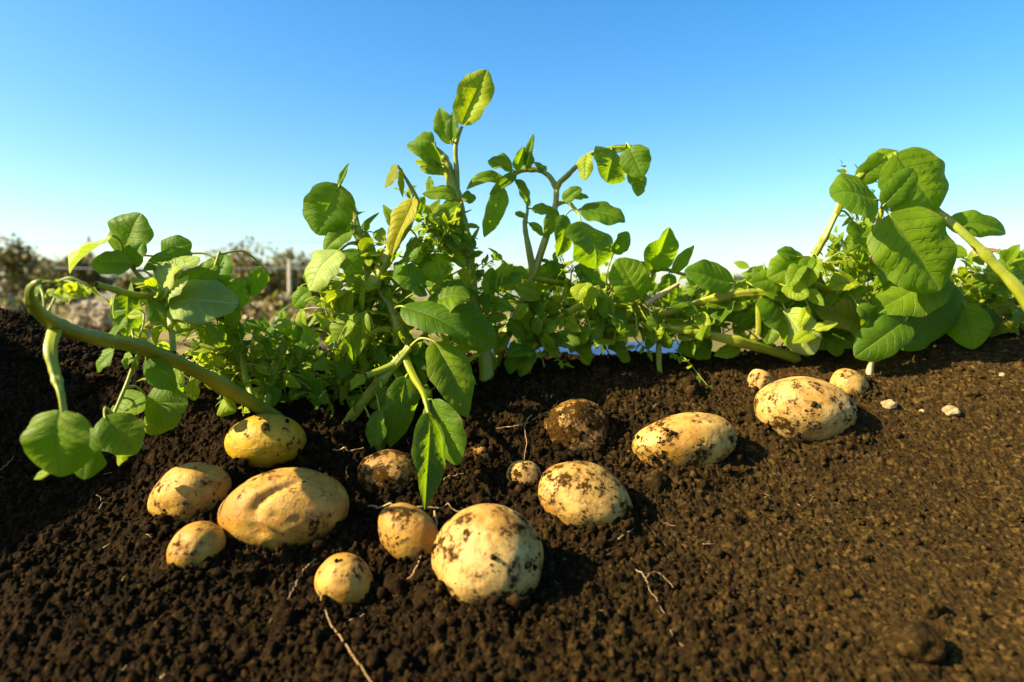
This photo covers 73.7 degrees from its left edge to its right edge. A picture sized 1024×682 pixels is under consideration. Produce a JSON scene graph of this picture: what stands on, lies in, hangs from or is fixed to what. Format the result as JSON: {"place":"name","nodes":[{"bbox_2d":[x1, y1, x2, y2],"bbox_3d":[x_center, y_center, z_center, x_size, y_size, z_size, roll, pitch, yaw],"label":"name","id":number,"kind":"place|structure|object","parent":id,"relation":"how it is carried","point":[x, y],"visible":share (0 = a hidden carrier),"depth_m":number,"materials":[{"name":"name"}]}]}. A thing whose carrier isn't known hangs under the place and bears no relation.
{"place":"outdoors","nodes":[
{"label":"outdoors","id":0,"kind":"place"},
{"bbox_2d":[0,297,1023,681],"bbox_3d":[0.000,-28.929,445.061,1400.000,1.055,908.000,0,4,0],"label":"ground","id":1,"kind":"structure","parent":0,"point":[952,577],"depth_m":0.69,"materials":[{"name":"soil"}]},
{"bbox_2d":[8,270,51,290],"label":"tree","id":2,"kind":"object","parent":1,"relation":"on","point":[23,281],"visible":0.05,"depth_m":88.89,"materials":[{"name":"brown plant"}]},
{"bbox_2d":[0,232,66,305],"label":"bush","id":3,"kind":"object","parent":1,"relation":"on","point":[18,259],"visible":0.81,"depth_m":11.91,"materials":[{"name":"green plant"}]},
{"bbox_2d":[0,282,96,312],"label":"weed clump","id":4,"kind":"object","parent":1,"relation":"on","point":[11,303],"visible":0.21,"depth_m":4.92,"materials":[{"name":"yellow plant"}]},
{"bbox_2d":[30,258,77,313],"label":"bush","id":5,"kind":"object","parent":1,"relation":"on","point":[52,274],"visible":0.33,"depth_m":12.80,"materials":[{"name":"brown plant"}]},
{"bbox_2d":[74,567,88,572],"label":"soil clod","id":6,"kind":"object","parent":1,"relation":"on","point":[82,569],"visible":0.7,"depth_m":0.64,"materials":[{"name":"brown soil"}]},
{"bbox_2d":[79,236,92,300],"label":"utility pole","id":7,"kind":"object","parent":1,"relation":"on","point":[88,238],"visible":0.23,"depth_m":59.51,"materials":[{"name":"grey metal"}]},
{"bbox_2d":[59,252,115,299],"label":"bush","id":8,"kind":"object","parent":1,"relation":"on","point":[90,277],"visible":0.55,"depth_m":13.78,"materials":[{"name":"green plant"}]},
{"bbox_2d":[85,371,110,382],"bbox_3d":[-0.599,0.056,0.988,0.035,0.030,0.032,-1,4,-19],"label":"soil clod","id":9,"kind":"object","parent":1,"relation":"on","point":[97,376],"visible":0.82,"depth_m":0.98,"materials":[{"name":"brown soil"}]},
{"bbox_2d":[67,297,150,339],"bbox_3d":[-2.018,-0.082,3.420,0.344,0.282,0.337,1,4,19],"label":"weed clump","id":10,"kind":"object","parent":1,"relation":"on","point":[90,314],"visible":0.45,"depth_m":3.30,"materials":[{"name":"plant"}]},
{"bbox_2d":[97,274,120,297],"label":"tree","id":11,"kind":"object","parent":1,"relation":"on","point":[110,282],"visible":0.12,"depth_m":88.38,"materials":[{"name":"grey plant"}]},
{"bbox_2d":[113,269,145,303],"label":"bush","id":12,"kind":"object","parent":1,"relation":"on","point":[124,283],"visible":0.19,"depth_m":14.68,"materials":[{"name":"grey plant"}]},
{"bbox_2d":[20,212,308,479],"bbox_3d":[-0.406,-0.014,0.794,0.255,0.279,0.458,0,4,0],"label":"potato plant","id":13,"kind":"object","parent":1,"relation":"on","point":[62,442],"visible":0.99,"depth_m":0.77,"materials":[{"name":"green plant"}]},
{"bbox_2d":[160,429,174,436],"bbox_3d":[-0.446,0.117,0.880,0.027,0.018,0.021,0,4,0],"label":"soil clod","id":14,"kind":"object","parent":1,"relation":"on","point":[169,432],"visible":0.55,"depth_m":0.87,"materials":[{"name":"brown soil"}]},
{"bbox_2d":[148,269,187,279],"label":"bush","id":15,"kind":"object","parent":1,"relation":"on","point":[181,270],"visible":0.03,"depth_m":13.81,"materials":[{"name":"green plant"}]},
{"bbox_2d":[142,310,213,331],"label":"weed clump","id":16,"kind":"object","parent":1,"relation":"on","point":[149,326],"visible":0.09,"depth_m":4.94,"materials":[{"name":"plant"}]},
{"bbox_2d":[147,462,231,521],"bbox_3d":[-0.353,0.169,0.748,0.086,0.072,0.074,0,4,0],"label":"potato","id":17,"kind":"object","parent":1,"relation":"on","point":[185,492],"visible":0.84,"depth_m":0.72,"materials":[{"name":"food"}]},
{"bbox_2d":[166,521,225,569],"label":"potato","id":18,"kind":"object","parent":1,"relation":"on","point":[197,543],"visible":0.84,"depth_m":0.65,"materials":[{"name":"food"}]},
{"bbox_2d":[1,241,391,294],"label":"trellis fence","id":19,"kind":"object","parent":1,"relation":"on","point":[289,275],"visible":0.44,"depth_m":11.91,"materials":[{"name":"grey metal"}]},
{"bbox_2d":[210,625,233,642],"bbox_3d":[-0.241,0.246,0.569,0.022,0.015,0.017,0,4,0],"label":"soil clod","id":20,"kind":"object","parent":1,"relation":"on","point":[221,632],"visible":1,"depth_m":0.57,"materials":[{"name":"brown soil"}]},
{"bbox_2d":[205,247,271,303],"bbox_3d":[-5.304,-1.122,12.917,1.599,1.339,1.207,0,4,0],"label":"bush","id":21,"kind":"object","parent":1,"relation":"on","point":[214,251],"visible":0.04,"depth_m":12.96,"materials":[{"name":"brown plant"}]},
{"bbox_2d":[227,235,301,306],"bbox_3d":[-4.537,-1.179,12.485,1.347,1.492,1.075,-1,4,-19],"label":"bush","id":22,"kind":"object","parent":1,"relation":"on","point":[274,282],"visible":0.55,"depth_m":12.42,"materials":[{"name":"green plant"}]},
{"bbox_2d":[224,414,305,467],"bbox_3d":[-0.298,0.121,0.827,0.097,0.065,0.068,0,4,0],"label":"potato","id":23,"kind":"object","parent":1,"relation":"on","point":[265,440],"visible":0.98,"depth_m":0.80,"materials":[{"name":"food"}]},
{"bbox_2d":[217,467,348,552],"bbox_3d":[-0.236,0.179,0.711,0.132,0.091,0.094,0,4,0],"label":"potato","id":24,"kind":"object","parent":1,"relation":"on","point":[272,511],"visible":0.81,"depth_m":0.68,"materials":[{"name":"food"}]},
{"bbox_2d":[240,290,325,324],"bbox_3d":[-1.766,-0.208,4.963,0.744,0.328,0.507,1,4,20],"label":"weed clump","id":25,"kind":"object","parent":1,"relation":"on","point":[274,303],"visible":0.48,"depth_m":4.76,"materials":[{"name":"plant"}]},
{"bbox_2d":[262,247,314,302],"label":"bush","id":26,"kind":"object","parent":1,"relation":"on","point":[288,254],"visible":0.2,"depth_m":13.91,"materials":[{"name":"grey plant"}]},
{"bbox_2d":[268,558,316,622],"bbox_3d":[-0.200,0.226,0.623,0.006,0.022,0.092,1,4,9],"label":"root","id":27,"kind":"object","parent":1,"relation":"on","point":[306,567],"visible":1,"depth_m":0.64,"materials":[{"name":"beige plant"}]},
{"bbox_2d":[268,302,332,344],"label":"weed clump","id":28,"kind":"object","parent":1,"relation":"on","point":[292,314],"visible":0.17,"depth_m":4.02,"materials":[{"name":"yellow plant"}]},
{"bbox_2d":[296,254,339,306],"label":"bush","id":29,"kind":"object","parent":1,"relation":"on","point":[316,293],"visible":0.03,"depth_m":14.60,"materials":[{"name":"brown plant"}]},
{"bbox_2d":[314,553,372,607],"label":"potato","id":30,"kind":"object","parent":1,"relation":"on","point":[341,579],"visible":0.94,"depth_m":0.61,"materials":[{"name":"food"}]},
{"bbox_2d":[320,598,370,681],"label":"root","id":31,"kind":"object","parent":1,"relation":"on","point":[338,634],"visible":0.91,"depth_m":0.54,"materials":[{"name":"beige plant"}]},
{"bbox_2d":[332,447,363,451],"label":"root","id":32,"kind":"object","parent":1,"relation":"on","point":[340,449],"visible":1,"depth_m":0.84,"materials":[{"name":"beige plant"}]},
{"bbox_2d":[271,163,496,508],"bbox_3d":[-0.201,-0.035,0.908,0.360,0.406,0.388,0,4,0],"label":"potato plant","id":33,"kind":"object","parent":1,"relation":"on","point":[361,342],"visible":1,"depth_m":0.89,"materials":[{"name":"green plant"}]},
{"bbox_2d":[357,449,415,493],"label":"potato","id":34,"kind":"object","parent":1,"relation":"on","point":[381,470],"visible":0.68,"depth_m":0.77,"materials":[{"name":"food"}]},
{"bbox_2d":[0,363,813,669],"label":"plant debris","id":35,"kind":"object","parent":1,"relation":"on","point":[408,443],"visible":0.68,"depth_m":0.73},
{"bbox_2d":[378,503,438,561],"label":"potato","id":36,"kind":"object","parent":1,"relation":"on","point":[410,531],"visible":0.86,"depth_m":0.66,"materials":[{"name":"food"}]},
{"bbox_2d":[368,502,459,511],"bbox_3d":[-0.112,0.179,0.738,0.116,0.010,0.010,0,4,7],"label":"root","id":37,"kind":"object","parent":1,"relation":"on","point":[380,507],"visible":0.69,"depth_m":0.74,"materials":[{"name":"beige plant"}]},
{"bbox_2d":[407,510,437,578],"bbox_3d":[-0.092,0.207,0.672,0.023,0.043,0.127,1,4,18],"label":"root","id":38,"kind":"object","parent":1,"relation":"on","point":[436,524],"visible":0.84,"depth_m":0.68,"materials":[{"name":"beige plant"}]},
{"bbox_2d":[407,69,518,381],"bbox_3d":[-0.069,-0.159,0.994,0.159,0.462,0.118,0,4,0],"label":"potato plant","id":39,"kind":"object","parent":1,"relation":"on","point":[474,94],"visible":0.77,"depth_m":0.97,"materials":[{"name":"green plant"}]},
{"bbox_2d":[469,445,490,462],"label":"potato","id":40,"kind":"object","parent":1,"relation":"on","point":[480,452],"visible":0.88,"depth_m":0.82,"materials":[{"name":"food"}]},
{"bbox_2d":[431,503,543,604],"bbox_3d":[-0.023,0.202,0.636,0.105,0.100,0.108,0,4,0],"label":"potato","id":41,"kind":"object","parent":1,"relation":"on","point":[481,551],"visible":0.89,"depth_m":0.60,"materials":[{"name":"food"}]},
{"bbox_2d":[506,460,540,486],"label":"potato","id":42,"kind":"object","parent":1,"relation":"on","point":[527,473],"visible":0.87,"depth_m":0.79,"materials":[{"name":"food"}]},
{"bbox_2d":[524,414,531,459],"bbox_3d":[0.017,0.122,0.862,0.008,0.048,0.079,1,4,9],"label":"root","id":43,"kind":"object","parent":1,"relation":"on","point":[525,436],"visible":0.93,"depth_m":0.86,"materials":[{"name":"beige plant"}]},
{"bbox_2d":[496,401,560,428],"bbox_3d":[0.032,0.097,0.899,0.109,0.032,0.020,-2,4,-27],"label":"root","id":44,"kind":"object","parent":1,"relation":"on","point":[520,424],"visible":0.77,"depth_m":0.88,"materials":[{"name":"beige plant"}]},
{"bbox_2d":[543,399,609,453],"bbox_3d":[0.082,0.114,0.877,0.090,0.082,0.086,0,4,0],"label":"potato","id":45,"kind":"object","parent":1,"relation":"on","point":[578,425],"visible":0.81,"depth_m":0.84,"materials":[{"name":"food"}]},
{"bbox_2d":[538,460,632,527],"bbox_3d":[0.080,0.173,0.747,0.103,0.083,0.080,0,4,0],"label":"potato","id":46,"kind":"object","parent":1,"relation":"on","point":[577,493],"visible":0.83,"depth_m":0.72,"materials":[{"name":"food"}]},
{"bbox_2d":[491,341,680,354],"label":"plastic mulch","id":47,"kind":"object","parent":1,"relation":"on","point":[675,345],"visible":0.06,"depth_m":3.35,"materials":[{"name":"blue plastic"}]},
{"bbox_2d":[466,134,733,376],"bbox_3d":[0.111,-0.123,1.133,0.433,0.384,0.359,0,4,0],"label":"potato plant","id":48,"kind":"object","parent":1,"relation":"on","point":[530,325],"visible":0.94,"depth_m":1.00,"materials":[{"name":"green plant"}]},
{"bbox_2d":[603,450,625,461],"bbox_3d":[0.128,0.144,0.838,0.033,0.020,0.026,0,4,0],"label":"soil clod","id":49,"kind":"object","parent":1,"relation":"on","point":[612,454],"visible":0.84,"depth_m":0.83,"materials":[{"name":"brown soil"}]},
{"bbox_2d":[615,647,636,663],"bbox_3d":[0.088,0.249,0.536,0.020,0.017,0.017,0,4,0],"label":"soil clod","id":50,"kind":"object","parent":1,"relation":"on","point":[626,654],"visible":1,"depth_m":0.53,"materials":[{"name":"brown soil"}]},
{"bbox_2d":[617,527,635,539],"bbox_3d":[0.119,0.198,0.703,0.028,0.008,0.003,-3,5,-39],"label":"root","id":51,"kind":"object","parent":1,"relation":"on","point":[622,535],"visible":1,"depth_m":0.70,"materials":[{"name":"beige plant"}]},
{"bbox_2d":[635,569,664,613],"bbox_3d":[0.126,0.225,0.617,0.005,0.019,0.055,-1,4,-16],"label":"root","id":52,"kind":"object","parent":1,"relation":"on","point":[641,572],"visible":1,"depth_m":0.62,"materials":[{"name":"beige plant"}]},
{"bbox_2d":[645,571,673,587],"bbox_3d":[0.137,0.220,0.635,0.026,0.009,0.019,1,4,14],"label":"root","id":53,"kind":"object","parent":1,"relation":"on","point":[647,576],"visible":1,"depth_m":0.64,"materials":[{"name":"beige plant"}]},
{"bbox_2d":[632,412,737,467],"bbox_3d":[0.210,0.125,0.836,0.126,0.074,0.076,0,4,0],"label":"potato","id":54,"kind":"object","parent":1,"relation":"on","point":[697,439],"visible":0.9,"depth_m":0.81,"materials":[{"name":"food"}]},
{"bbox_2d":[732,602,750,614],"bbox_3d":[0.201,0.237,0.601,0.019,0.014,0.016,3,5,36],"label":"soil clod","id":55,"kind":"object","parent":1,"relation":"on","point":[741,606],"visible":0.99,"depth_m":0.60,"materials":[{"name":"brown soil"}]},
{"bbox_2d":[732,274,756,290],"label":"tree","id":56,"kind":"object","parent":1,"relation":"on","point":[739,277],"visible":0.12,"depth_m":90.37,"materials":[{"name":"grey plant"}]},
{"bbox_2d":[747,369,773,391],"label":"potato","id":57,"kind":"object","parent":1,"relation":"on","point":[760,379],"visible":0.48,"depth_m":0.95,"materials":[{"name":"food"}]},
{"bbox_2d":[775,509,791,519],"bbox_3d":[0.294,0.192,0.746,0.023,0.016,0.018,0,4,0],"label":"soil clod","id":58,"kind":"object","parent":1,"relation":"on","point":[784,514],"visible":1,"depth_m":0.74,"materials":[{"name":"brown soil"}]},
{"bbox_2d":[754,376,857,442],"bbox_3d":[0.379,0.093,0.884,0.130,0.092,0.098,0,4,0],"label":"potato","id":59,"kind":"object","parent":1,"relation":"on","point":[799,409],"visible":0.86,"depth_m":0.85,"materials":[{"name":"food"}]},
{"bbox_2d":[621,147,1023,391],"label":"potato plant","id":60,"kind":"object","parent":1,"relation":"on","point":[910,298],"visible":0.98,"depth_m":0.97,"materials":[{"name":"green plant"}]},
{"bbox_2d":[830,368,868,394],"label":"potato","id":61,"kind":"object","parent":1,"relation":"on","point":[850,381],"visible":0.74,"depth_m":0.93,"materials":[{"name":"food"}]},
{"bbox_2d":[865,361,874,374],"bbox_3d":[0.509,0.037,0.973,0.016,0.034,0.010,-3,5,-40],"label":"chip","id":62,"kind":"object","parent":1,"relation":"on","point":[869,369],"visible":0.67,"depth_m":0.97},
{"bbox_2d":[881,399,897,408],"bbox_3d":[0.501,0.084,0.905,0.019,0.014,0.018,4,5,45],"label":"stone chip","id":63,"kind":"object","parent":1,"relation":"on","point":[889,404],"visible":1,"depth_m":0.90,"materials":[{"name":"beige stone"}]},
{"bbox_2d":[880,620,947,664],"bbox_3d":[0.319,0.241,0.547,0.047,0.033,0.042,0,4,0],"label":"soil clod","id":64,"kind":"object","parent":1,"relation":"on","point":[918,641],"visible":1,"depth_m":0.53,"materials":[{"name":"brown soil"}]},
{"bbox_2d":[941,405,960,416],"bbox_3d":[0.569,0.091,0.885,0.022,0.015,0.021,0,4,0],"label":"stone chip","id":65,"kind":"object","parent":1,"relation":"on","point":[950,410],"visible":1,"depth_m":0.88,"materials":[{"name":"beige stone"}]},
{"bbox_2d":[951,244,1023,336],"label":"potato plant","id":66,"kind":"object","parent":1,"relation":"on","point":[989,292],"visible":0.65,"depth_m":1.05,"materials":[{"name":"green plant"}]},
{"bbox_2d":[0,0,1023,296],"label":"sky","id":67,"kind":"structure","parent":0,"point":[205,120],"materials":[{"name":"blue"}]}
]}

